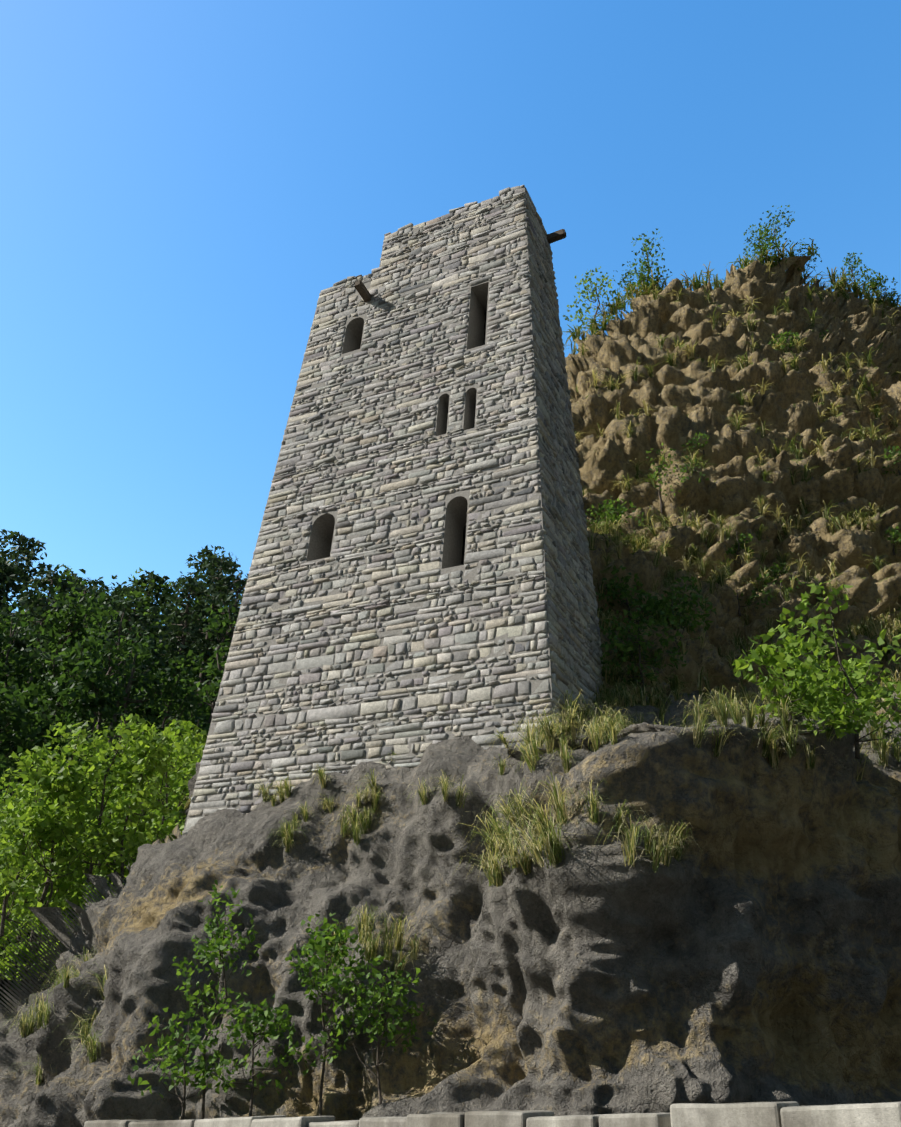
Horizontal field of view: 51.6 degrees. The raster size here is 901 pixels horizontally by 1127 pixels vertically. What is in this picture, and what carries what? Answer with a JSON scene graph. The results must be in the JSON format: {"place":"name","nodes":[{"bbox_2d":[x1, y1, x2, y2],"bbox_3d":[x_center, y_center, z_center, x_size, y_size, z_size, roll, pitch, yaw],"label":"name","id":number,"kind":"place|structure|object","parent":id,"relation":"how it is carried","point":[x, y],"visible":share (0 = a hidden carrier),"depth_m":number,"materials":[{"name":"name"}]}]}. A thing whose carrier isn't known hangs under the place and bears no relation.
{"place":"outdoors","nodes":[
{"label":"outdoors","id":0,"kind":"place"},
{"bbox_2d":[0,612,210,1011],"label":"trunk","id":1,"kind":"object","parent":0,"point":[2,991],"depth_m":55.14,"materials":[{"name":"brown wood"}]},
{"bbox_2d":[0,529,248,951],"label":"tree leaves","id":2,"kind":"object","parent":1,"relation":"on","point":[19,577],"visible":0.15,"depth_m":85.66,"materials":[{"name":"leaf"}]},
{"bbox_2d":[0,205,900,1097],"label":"bush leaves","id":3,"kind":"object","parent":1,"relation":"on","point":[44,821],"visible":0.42,"depth_m":17.63,"materials":[{"name":"green plant"}]},
{"bbox_2d":[0,255,900,1126],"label":"rocky hillside","id":4,"kind":"structure","parent":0,"point":[748,949],"depth_m":11.67,"materials":[{"name":"grey stone"}]},
{"bbox_2d":[182,185,604,835],"bbox_3d":[-0.542,-0.384,18.197,6.904,16.278,3.904,-11,-30,23],"label":"tower shell","id":5,"kind":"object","parent":4,"relation":"on","point":[420,577],"visible":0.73,"depth_m":16.86,"materials":[{"name":"stone"}]},
{"bbox_2d":[0,239,900,1084],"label":"grass tufts","id":6,"kind":"object","parent":4,"relation":"on","point":[604,727],"visible":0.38,"depth_m":14.55,"materials":[{"name":"green plant"}]},
{"bbox_2d":[0,218,900,1119],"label":"tree branches","id":7,"kind":"object","parent":4,"relation":"on","point":[212,706],"visible":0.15,"depth_m":17.75,"materials":[{"name":"brown plant"}]},
{"bbox_2d":[0,0,900,624],"label":"sky","id":8,"kind":"structure","parent":0,"point":[183,183],"materials":[{"name":"blue"}]},
{"label":"ground","id":9,"kind":"structure","parent":0,"visible":0},
{"bbox_2d":[84,1101,900,1126],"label":"stone wall","id":10,"kind":"structure","parent":9,"relation":"on","point":[777,1114],"depth_m":6.36,"materials":[{"name":"grey stone"}]}
]}

